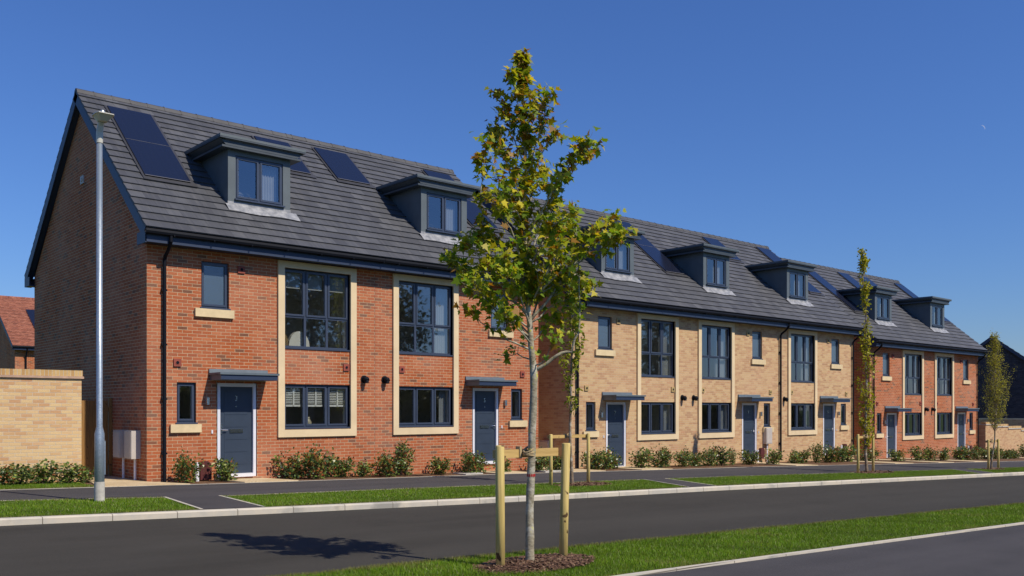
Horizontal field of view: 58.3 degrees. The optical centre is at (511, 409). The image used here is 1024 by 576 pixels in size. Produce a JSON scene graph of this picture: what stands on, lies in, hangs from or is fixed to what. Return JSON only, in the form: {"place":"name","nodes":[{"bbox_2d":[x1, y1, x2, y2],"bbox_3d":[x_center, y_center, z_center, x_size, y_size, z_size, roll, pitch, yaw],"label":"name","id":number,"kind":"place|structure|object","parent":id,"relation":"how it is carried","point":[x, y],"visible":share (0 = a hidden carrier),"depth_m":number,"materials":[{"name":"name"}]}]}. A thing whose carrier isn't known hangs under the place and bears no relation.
{"place":"outdoors","nodes":[
{"label":"outdoors","id":0,"kind":"place"},
{"bbox_2d":[82,476,189,486],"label":"side path","id":1,"kind":"structure","parent":0,"point":[111,481],"depth_m":19.57,"materials":[{"name":"beige concrete"}]},
{"bbox_2d":[213,478,297,482],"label":"front path","id":2,"kind":"structure","parent":0,"point":[244,480],"depth_m":20.91,"materials":[{"name":"beige concrete"}]},
{"bbox_2d":[0,466,1023,517],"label":"verge","id":3,"kind":"structure","parent":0,"point":[348,498],"depth_m":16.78,"materials":[{"name":"green plant"}]},
{"bbox_2d":[92,110,113,501],"bbox_3d":[-6.862,-1.575,15.358,0.300,6.860,0.444,0,0,-41],"label":"street lamp","id":4,"kind":"object","parent":3,"relation":"on","point":[101,117],"visible":0.94,"depth_m":15.42,"materials":[{"name":"metal"}]},
{"bbox_2d":[169,496,260,508],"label":"crossing path","id":5,"kind":"structure","parent":3,"relation":"on","point":[211,502],"depth_m":15.52,"materials":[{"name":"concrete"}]},
{"bbox_2d":[547,433,589,484],"bbox_3d":[1.361,1.256,21.601,1.332,1.409,0.186,0,0,-41],"label":"tree stake","id":6,"kind":"object","parent":3,"relation":"on","point":[551,436],"visible":0.94,"depth_m":21.54,"materials":[{"name":"beige wood"}]},
{"bbox_2d":[555,200,588,483],"bbox_3d":[1.403,-1.496,21.500,0.780,6.712,0.644,0,0,-21],"label":"hornbeam tree","id":7,"kind":"object","parent":3,"relation":"on","point":[575,362],"visible":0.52,"depth_m":21.49,"materials":[{"name":"green plant"}]},
{"bbox_2d":[553,481,612,485],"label":"bark mulch","id":8,"kind":"object","parent":3,"relation":"on","point":[590,483],"visible":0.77,"depth_m":21.32,"materials":[{"name":"brown wood"}]},
{"bbox_2d":[647,478,713,486],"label":"crossing path","id":9,"kind":"structure","parent":3,"relation":"on","point":[684,483],"depth_m":22.55,"materials":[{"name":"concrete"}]},
{"bbox_2d":[855,434,873,472],"bbox_3d":[11.228,1.498,29.162,1.052,1.420,0.166,0,0,-41],"label":"tree stake","id":10,"kind":"object","parent":3,"relation":"on","point":[857,437],"visible":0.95,"depth_m":29.02,"materials":[{"name":"beige wood"}]},
{"bbox_2d":[854,247,880,470],"bbox_3d":[11.400,-1.566,29.481,0.820,7.358,0.918,0,0,15],"label":"hornbeam tree","id":11,"kind":"object","parent":3,"relation":"on","point":[863,265],"visible":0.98,"depth_m":29.47,"materials":[{"name":"green plant"}]},
{"bbox_2d":[986,439,999,468],"bbox_3d":[17.311,1.709,33.015,0.970,1.279,0.164,0,0,-41],"label":"tree stake","id":12,"kind":"object","parent":3,"relation":"on","point":[988,442],"visible":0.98,"depth_m":32.90,"materials":[{"name":"beige wood"}]},
{"bbox_2d":[977,330,1016,468],"bbox_3d":[17.153,-0.323,32.472,1.189,5.131,1.141,0,0,-21],"label":"budding tree","id":13,"kind":"object","parent":3,"relation":"on","point":[994,389],"visible":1,"depth_m":32.51,"materials":[{"name":"green plant"}]},
{"bbox_2d":[0,475,1023,575],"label":"road","id":14,"kind":"structure","parent":0,"point":[267,544],"depth_m":12.99,"materials":[{"name":"grey asphalt"}]},
{"bbox_2d":[0,472,1023,525],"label":"kerb","id":15,"kind":"structure","parent":14,"relation":"on","point":[8,521],"depth_m":16.20,"materials":[{"name":"concrete"}]},
{"bbox_2d":[0,461,1023,499],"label":"pavement","id":16,"kind":"structure","parent":0,"point":[246,488],"depth_m":21.52,"materials":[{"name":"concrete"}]},
{"bbox_2d":[8,461,1003,489],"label":"bed edging","id":17,"kind":"object","parent":16,"relation":"on","point":[425,476],"visible":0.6,"depth_m":22.52,"materials":[{"name":"concrete"}]},
{"bbox_2d":[0,0,1023,355],"label":"sky","id":18,"kind":"structure","parent":0,"point":[818,132],"materials":[{"name":"blue"}]},
{"bbox_2d":[73,454,1023,485],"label":"planting bed","id":19,"kind":"object","parent":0,"point":[613,469],"visible":0.24,"depth_m":30.54,"materials":[{"name":"soil"}]},
{"bbox_2d":[73,465,93,482],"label":"shrub","id":20,"kind":"object","parent":19,"relation":"on","point":[85,477],"visible":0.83,"depth_m":19.61,"materials":[{"name":"green plant"}]},
{"bbox_2d":[171,446,205,482],"bbox_3d":[-7.062,1.218,20.057,0.689,0.846,0.850,0,0,-11],"label":"shrub","id":21,"kind":"object","parent":19,"relation":"on","point":[185,467],"visible":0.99,"depth_m":19.99,"materials":[{"name":"green plant"}]},
{"bbox_2d":[207,457,238,480],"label":"shrub","id":22,"kind":"object","parent":19,"relation":"on","point":[224,472],"visible":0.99,"depth_m":20.64,"materials":[{"name":"green plant"}]},
{"bbox_2d":[271,447,311,478],"bbox_3d":[-5.260,1.291,22.091,1.209,0.801,0.830,0,0,-13],"label":"shrub","id":23,"kind":"object","parent":19,"relation":"on","point":[291,473],"visible":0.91,"depth_m":21.93,"materials":[{"name":"green plant"}]},
{"bbox_2d":[299,443,338,478],"bbox_3d":[-4.640,1.216,22.103,0.808,0.986,1.178,0,0,7],"label":"shrub","id":24,"kind":"object","parent":19,"relation":"on","point":[316,462],"visible":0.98,"depth_m":22.03,"materials":[{"name":"green plant"}]},
{"bbox_2d":[328,455,355,477],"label":"shrub","id":25,"kind":"object","parent":19,"relation":"on","point":[341,470],"visible":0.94,"depth_m":22.70,"materials":[{"name":"green plant"}]},
{"bbox_2d":[352,459,376,476],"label":"shrub","id":26,"kind":"object","parent":19,"relation":"on","point":[364,469],"visible":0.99,"depth_m":23.04,"materials":[{"name":"green plant"}]},
{"bbox_2d":[372,448,407,476],"bbox_3d":[-3.098,1.347,23.398,0.841,0.790,1.225,0,0,2],"label":"shrub","id":27,"kind":"object","parent":19,"relation":"on","point":[387,464],"visible":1,"depth_m":23.30,"materials":[{"name":"green plant"}]},
{"bbox_2d":[394,437,416,475],"bbox_3d":[-2.807,1.244,23.864,0.668,1.036,0.744,0,0,-29],"label":"shrub","id":28,"kind":"object","parent":19,"relation":"on","point":[405,467],"visible":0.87,"depth_m":23.80,"materials":[{"name":"green plant"}]},
{"bbox_2d":[427,456,453,474],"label":"shrub","id":29,"kind":"object","parent":19,"relation":"on","point":[443,467],"visible":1,"depth_m":24.53,"materials":[{"name":"green plant"}]},
{"bbox_2d":[459,446,484,472],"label":"shrub","id":30,"kind":"object","parent":19,"relation":"on","point":[468,462],"visible":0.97,"depth_m":25.02,"materials":[{"name":"green plant"}]},
{"bbox_2d":[465,452,490,472],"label":"shrub","id":31,"kind":"object","parent":19,"relation":"on","point":[481,466],"visible":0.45,"depth_m":25.51,"materials":[{"name":"green plant"}]},
{"bbox_2d":[523,446,548,470],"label":"shrub","id":32,"kind":"object","parent":19,"relation":"on","point":[539,463],"visible":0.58,"depth_m":26.50,"materials":[{"name":"green plant"}]},
{"bbox_2d":[543,453,561,469],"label":"shrub","id":33,"kind":"object","parent":19,"relation":"on","point":[556,464],"visible":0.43,"depth_m":26.85,"materials":[{"name":"green plant"}]},
{"bbox_2d":[579,451,606,469],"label":"shrub","id":34,"kind":"object","parent":19,"relation":"on","point":[594,463],"visible":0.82,"depth_m":28.10,"materials":[{"name":"green plant"}]},
{"bbox_2d":[592,443,617,469],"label":"shrub","id":35,"kind":"object","parent":19,"relation":"on","point":[607,463],"visible":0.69,"depth_m":28.57,"materials":[{"name":"green plant"}]},
{"bbox_2d":[628,447,654,467],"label":"shrub","id":36,"kind":"object","parent":19,"relation":"on","point":[642,460],"visible":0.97,"depth_m":29.37,"materials":[{"name":"green plant"}]},
{"bbox_2d":[644,443,674,467],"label":"shrub","id":37,"kind":"object","parent":19,"relation":"on","point":[655,462],"visible":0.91,"depth_m":30.00,"materials":[{"name":"green plant"}]},
{"bbox_2d":[672,445,693,466],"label":"shrub","id":38,"kind":"object","parent":19,"relation":"on","point":[682,459],"visible":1,"depth_m":30.88,"materials":[{"name":"green plant"}]},
{"bbox_2d":[687,450,707,466],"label":"shrub","id":39,"kind":"object","parent":19,"relation":"on","point":[697,458],"visible":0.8,"depth_m":31.49,"materials":[{"name":"green plant"}]},
{"bbox_2d":[698,442,718,465],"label":"shrub","id":40,"kind":"object","parent":19,"relation":"on","point":[709,459],"visible":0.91,"depth_m":31.86,"materials":[{"name":"green plant"}]},
{"bbox_2d":[713,446,734,465],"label":"shrub","id":41,"kind":"object","parent":19,"relation":"on","point":[722,458],"visible":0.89,"depth_m":32.29,"materials":[{"name":"green plant"}]},
{"bbox_2d":[739,449,761,464],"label":"shrub","id":42,"kind":"object","parent":19,"relation":"on","point":[747,456],"visible":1,"depth_m":33.43,"materials":[{"name":"green plant"}]},
{"bbox_2d":[761,448,784,463],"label":"shrub","id":43,"kind":"object","parent":19,"relation":"on","point":[775,456],"visible":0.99,"depth_m":33.74,"materials":[{"name":"green plant"}]},
{"bbox_2d":[785,451,804,463],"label":"shrub","id":44,"kind":"object","parent":19,"relation":"on","point":[793,456],"visible":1,"depth_m":34.65,"materials":[{"name":"green plant"}]},
{"bbox_2d":[789,449,813,462],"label":"shrub","id":45,"kind":"object","parent":19,"relation":"on","point":[807,454],"visible":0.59,"depth_m":35.35,"materials":[{"name":"green plant"}]},
{"bbox_2d":[809,440,823,462],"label":"shrub","id":46,"kind":"object","parent":19,"relation":"on","point":[816,451],"visible":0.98,"depth_m":35.91,"materials":[{"name":"green plant"}]},
{"bbox_2d":[815,441,841,462],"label":"shrub","id":47,"kind":"object","parent":19,"relation":"on","point":[833,455],"visible":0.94,"depth_m":36.39,"materials":[{"name":"green plant"}]},
{"bbox_2d":[836,443,856,461],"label":"shrub","id":48,"kind":"object","parent":19,"relation":"on","point":[849,455],"visible":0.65,"depth_m":37.49,"materials":[{"name":"green plant"}]},
{"bbox_2d":[855,447,883,460],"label":"shrub","id":49,"kind":"object","parent":19,"relation":"on","point":[869,457],"visible":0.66,"depth_m":38.05,"materials":[{"name":"green plant"}]},
{"bbox_2d":[884,449,906,460],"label":"shrub","id":50,"kind":"object","parent":19,"relation":"on","point":[899,454],"visible":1,"depth_m":38.92,"materials":[{"name":"green plant"}]},
{"bbox_2d":[908,446,928,460],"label":"shrub","id":51,"kind":"object","parent":19,"relation":"on","point":[916,454],"visible":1,"depth_m":39.46,"materials":[{"name":"green plant"}]},
{"bbox_2d":[921,444,939,460],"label":"shrub","id":52,"kind":"object","parent":19,"relation":"on","point":[931,454],"visible":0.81,"depth_m":39.89,"materials":[{"name":"green plant"}]},
{"bbox_2d":[947,445,967,459],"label":"shrub","id":53,"kind":"object","parent":19,"relation":"on","point":[959,454],"visible":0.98,"depth_m":41.36,"materials":[{"name":"green plant"}]},
{"bbox_2d":[960,445,980,459],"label":"shrub","id":54,"kind":"object","parent":19,"relation":"on","point":[970,455],"visible":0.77,"depth_m":41.79,"materials":[{"name":"green plant"}]},
{"bbox_2d":[603,466,670,469],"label":"front path","id":55,"kind":"structure","parent":0,"point":[632,467],"depth_m":29.07,"materials":[{"name":"beige concrete"}]},
{"bbox_2d":[266,502,1023,575],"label":"verge","id":56,"kind":"structure","parent":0,"point":[722,553],"depth_m":10.81,"materials":[{"name":"green plant"}]},
{"bbox_2d":[493,443,569,565],"bbox_3d":[0.225,1.083,9.536,1.030,1.436,0.191,0,0,-41],"label":"tree stake","id":57,"kind":"object","parent":56,"relation":"on","point":[500,453],"visible":0.99,"depth_m":9.42,"materials":[{"name":"beige wood"}]},
{"bbox_2d":[470,553,594,573],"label":"bark mulch","id":58,"kind":"object","parent":56,"relation":"on","point":[545,562],"visible":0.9,"depth_m":9.30,"materials":[{"name":"brown wood"}]},
{"bbox_2d":[438,47,639,560],"bbox_3d":[0.229,-1.021,9.488,1.971,5.426,1.544,0,0,-7],"label":"maple tree","id":59,"kind":"object","parent":56,"relation":"on","point":[533,286],"visible":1,"depth_m":9.38,"materials":[{"name":"green plant"}]},
{"bbox_2d":[643,524,1023,575],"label":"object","id":60,"kind":"structure","parent":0,"point":[994,552],"depth_m":10.05,"materials":[{"name":"concrete"}]},
{"bbox_2d":[614,522,1023,575],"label":"footpath edging","id":61,"kind":"object","parent":60,"relation":"on","point":[788,554],"visible":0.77,"depth_m":10.49,"materials":[{"name":"concrete"}]},
{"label":"front lawn","id":62,"kind":"structure","parent":0,"visible":0},
{"bbox_2d":[0,463,16,484],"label":"shrub","id":63,"kind":"object","parent":62,"relation":"on","point":[5,473],"visible":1,"depth_m":18.40,"materials":[{"name":"green plant"}]},
{"bbox_2d":[2,463,37,484],"bbox_3d":[-10.009,1.340,18.732,0.804,0.489,0.689,0,0,2],"label":"shrub","id":64,"kind":"object","parent":62,"relation":"on","point":[22,476],"visible":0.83,"depth_m":18.64,"materials":[{"name":"green plant"}]},
{"bbox_2d":[21,458,63,483],"bbox_3d":[-9.742,1.305,19.050,0.833,0.564,0.733,0,0,-25],"label":"shrub","id":65,"kind":"object","parent":62,"relation":"on","point":[42,473],"visible":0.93,"depth_m":18.99,"materials":[{"name":"green plant"}]},
{"bbox_2d":[0,481,93,489],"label":"lawn grass","id":66,"kind":"structure","parent":62,"relation":"on","point":[36,485],"depth_m":18.37,"materials":[{"name":"green plant"}]},
{"bbox_2d":[49,461,85,482],"bbox_3d":[-9.370,1.347,19.304,0.777,0.490,0.684,0,0,-45],"label":"shrub","id":67,"kind":"object","parent":62,"relation":"on","point":[70,473],"visible":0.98,"depth_m":19.27,"materials":[{"name":"green plant"}]},
{"bbox_3d":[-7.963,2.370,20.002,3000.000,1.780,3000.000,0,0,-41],"label":"ground","id":68,"kind":"structure","parent":0,"visible":0},
{"bbox_2d":[0,295,33,368],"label":"detached house","id":69,"kind":"structure","parent":68,"relation":"on","point":[16,332],"depth_m":53.77,"materials":[{"name":"red brick"}]},
{"bbox_2d":[0,368,83,482],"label":"garden wall","id":70,"kind":"structure","parent":68,"relation":"on","point":[41,415],"depth_m":19.51,"materials":[{"name":"yellow brick"}]},
{"bbox_2d":[82,398,111,475],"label":"garden gate","id":71,"kind":"structure","parent":70,"relation":"attached to","point":[88,418],"depth_m":21.40,"materials":[{"name":"brown wood"}]},
{"bbox_2d":[24,88,384,481],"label":"terraced house","id":72,"kind":"structure","parent":68,"relation":"on","point":[234,253],"depth_m":22.08,"materials":[{"name":"red brick"}]},
{"bbox_2d":[170,382,201,432],"bbox_3d":[-7.349,-0.037,20.591,0.700,1.125,0.210,0,0,-41],"label":"window","id":73,"kind":"structure","parent":72,"relation":"in","point":[182,425],"depth_m":20.57,"materials":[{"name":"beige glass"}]},
{"bbox_2d":[194,261,233,318],"bbox_3d":[-6.847,-2.732,21.034,0.920,1.275,0.210,0,0,-41],"label":"window","id":74,"kind":"structure","parent":72,"relation":"in","point":[214,276],"depth_m":21.08,"materials":[{"name":"blue glass"}]},
{"bbox_2d":[217,383,256,476],"bbox_3d":[-6.431,0.485,21.402,0.990,2.190,0.170,0,0,-41],"label":"door","id":75,"kind":"structure","parent":72,"relation":"in","point":[236,402],"depth_m":21.44,"materials":[{"name":"blue wood"}]},
{"bbox_2d":[288,331,309,346],"bbox_3d":[-5.646,-1.555,23.684,0.610,0.870,0.650,0,0,-41],"label":"white armchair","id":76,"kind":"object","parent":72,"relation":"in","point":[294,338],"visible":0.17,"depth_m":23.39,"materials":[{"name":"white fabric"}]},
{"bbox_2d":[285,268,349,351],"bbox_3d":[-4.881,-2.442,22.842,1.900,1.955,0.225,0,0,-41],"label":"window","id":77,"kind":"structure","parent":72,"relation":"in","point":[311,280],"depth_m":22.93,"materials":[{"name":"clear glass"}]},
{"bbox_2d":[285,384,349,428],"bbox_3d":[-4.881,-0.060,22.842,1.900,1.090,0.225,0,0,-41],"label":"window","id":78,"kind":"structure","parent":72,"relation":"in","point":[304,425],"depth_m":22.89,"materials":[{"name":"blue glass"}]},
{"bbox_2d":[293,135,542,474],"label":"terraced house","id":79,"kind":"structure","parent":68,"relation":"on","point":[447,386],"depth_m":25.91,"materials":[{"name":"red brick"}]},
{"bbox_2d":[399,281,452,356],"bbox_3d":[-2.420,-2.442,25.056,1.900,1.955,0.283,0,0,-41],"label":"window","id":80,"kind":"structure","parent":79,"relation":"in","point":[438,325],"depth_m":25.46,"materials":[{"name":"clear glass"}]},
{"bbox_2d":[399,386,452,426],"bbox_3d":[-2.427,-0.060,25.063,1.900,1.090,0.303,0,0,-41],"label":"window","id":81,"kind":"structure","parent":79,"relation":"in","point":[441,423],"depth_m":25.23,"materials":[{"name":"blue glass"}]},
{"bbox_2d":[472,388,498,463],"bbox_3d":[-0.782,0.485,26.395,0.990,2.190,0.170,0,0,-41],"label":"door","id":82,"kind":"structure","parent":79,"relation":"in","point":[485,431],"depth_m":26.44,"materials":[{"name":"blue wood"}]},
{"bbox_2d":[488,294,513,337],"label":"window","id":83,"kind":"structure","parent":79,"relation":"in","point":[509,335],"depth_m":26.73,"materials":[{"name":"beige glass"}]},
{"bbox_2d":[509,389,527,426],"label":"window","id":84,"kind":"structure","parent":79,"relation":"in","point":[523,423],"depth_m":27.22,"materials":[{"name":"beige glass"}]},
{"bbox_2d":[475,187,698,468],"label":"terraced house","id":85,"kind":"structure","parent":68,"relation":"on","point":[631,380],"depth_m":30.49,"materials":[{"name":"brick"}]},
{"bbox_2d":[582,402,598,436],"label":"window","id":86,"kind":"structure","parent":85,"relation":"in","point":[593,433],"depth_m":29.33,"materials":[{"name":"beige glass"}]},
{"bbox_2d":[595,316,615,355],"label":"window","id":87,"kind":"structure","parent":85,"relation":"in","point":[603,349],"depth_m":29.76,"materials":[{"name":"blue glass"}]},
{"bbox_2d":[606,402,625,466],"bbox_3d":[3.384,0.855,30.078,0.990,2.190,0.170,0,0,-41],"label":"door","id":88,"kind":"structure","parent":85,"relation":"in","point":[615,411],"depth_m":30.16,"materials":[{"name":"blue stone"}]},
{"bbox_2d":[641,319,674,377],"bbox_3d":[4.912,-2.072,31.543,1.900,1.955,0.293,0,0,-41],"label":"window","id":89,"kind":"structure","parent":85,"relation":"in","point":[663,353],"depth_m":31.73,"materials":[{"name":"grey glass"}]},
{"bbox_2d":[641,402,674,433],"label":"window","id":90,"kind":"structure","parent":85,"relation":"in","point":[663,406],"depth_m":31.71,"materials":[{"name":"clear glass"}]},
{"bbox_2d":[597,211,790,463],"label":"terraced house","id":91,"kind":"structure","parent":68,"relation":"on","point":[735,365],"depth_m":34.76,"materials":[{"name":"brick"}]},
{"bbox_2d":[702,325,730,379],"bbox_3d":[7.404,-2.072,33.746,1.900,1.955,0.293,0,0,-41],"label":"window","id":92,"kind":"structure","parent":91,"relation":"in","point":[719,357],"depth_m":34.01,"materials":[{"name":"clear glass"}]},
{"bbox_2d":[702,403,730,432],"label":"window","id":93,"kind":"structure","parent":91,"relation":"in","point":[720,406],"depth_m":33.92,"materials":[{"name":"clear glass"}]},
{"bbox_2d":[742,403,756,459],"bbox_3d":[9.046,0.855,35.082,0.990,2.190,0.170,0,0,-41],"label":"door","id":94,"kind":"structure","parent":91,"relation":"in","point":[749,442],"depth_m":35.14,"materials":[{"name":"blue wood"}]},
{"bbox_2d":[751,331,765,364],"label":"window","id":95,"kind":"structure","parent":91,"relation":"in","point":[755,359],"depth_m":35.48,"materials":[{"name":"blue glass"}]},
{"bbox_2d":[690,230,864,461],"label":"terraced house","id":96,"kind":"structure","parent":68,"relation":"on","point":[819,335],"depth_m":38.63,"materials":[{"name":"brick"}]},
{"bbox_2d":[791,334,814,382],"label":"window","id":97,"kind":"structure","parent":96,"relation":"in","point":[804,362],"depth_m":37.89,"materials":[{"name":"clear glass"}]},
{"bbox_2d":[791,403,814,429],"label":"window","id":98,"kind":"structure","parent":96,"relation":"in","point":[805,405],"depth_m":37.75,"materials":[{"name":"clear glass"}]},
{"bbox_2d":[823,403,834,454],"bbox_3d":[13.432,0.855,38.958,0.990,2.190,0.170,0,0,-41],"label":"door","id":99,"kind":"structure","parent":96,"relation":"in","point":[828,409],"depth_m":39.02,"materials":[{"name":"blue wood"}]},
{"bbox_2d":[830,339,842,368],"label":"window","id":100,"kind":"structure","parent":96,"relation":"in","point":[834,364],"depth_m":39.35,"materials":[{"name":"blue glass"}]},
{"bbox_2d":[780,258,938,458],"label":"terraced house","id":101,"kind":"structure","parent":68,"relation":"on","point":[902,346],"depth_m":43.26,"materials":[{"name":"red brick"}]},
{"bbox_2d":[881,353,891,380],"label":"window","id":102,"kind":"structure","parent":101,"relation":"in","point":[885,376],"depth_m":42.36,"materials":[{"name":"blue glass"}]},
{"bbox_2d":[887,413,896,457],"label":"door","id":103,"kind":"structure","parent":101,"relation":"in","point":[891,417],"depth_m":42.75,"materials":[{"name":"blue wood"}]},
{"bbox_2d":[905,354,921,394],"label":"window","id":104,"kind":"structure","parent":101,"relation":"in","point":[907,377],"depth_m":44.29,"materials":[{"name":"clear glass"}]},
{"bbox_2d":[905,413,921,435],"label":"window","id":105,"kind":"structure","parent":101,"relation":"in","point":[907,433],"depth_m":44.29,"materials":[{"name":"clear glass"}]},
{"bbox_2d":[845,270,988,456],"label":"terraced house","id":106,"kind":"structure","parent":68,"relation":"on","point":[954,408],"depth_m":47.33,"materials":[{"name":"red brick"}]},
{"bbox_2d":[937,356,951,395],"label":"window","id":107,"kind":"structure","parent":106,"relation":"in","point":[944,379],"depth_m":46.58,"materials":[{"name":"clear glass"}]},
{"bbox_2d":[937,412,951,433],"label":"window","id":108,"kind":"structure","parent":106,"relation":"in","point":[939,414],"depth_m":46.50,"materials":[{"name":"clear glass"}]},
{"bbox_2d":[957,412,965,449],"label":"door","id":109,"kind":"structure","parent":106,"relation":"in","point":[961,434],"depth_m":47.83,"materials":[{"name":"blue wood"}]},
{"bbox_2d":[962,360,970,383],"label":"window","id":110,"kind":"structure","parent":106,"relation":"in","point":[964,381],"depth_m":48.16,"materials":[{"name":"clear glass"}]},
{"bbox_2d":[978,335,1023,427],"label":"detached house","id":111,"kind":"structure","parent":68,"relation":"on","point":[1013,359],"depth_m":61.48,"materials":[{"name":"black brick"}]},
{"bbox_2d":[979,422,1023,454],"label":"garden wall","id":112,"kind":"structure","parent":68,"relation":"on","point":[1010,437],"depth_m":50.73,"materials":[{"name":"brick"}]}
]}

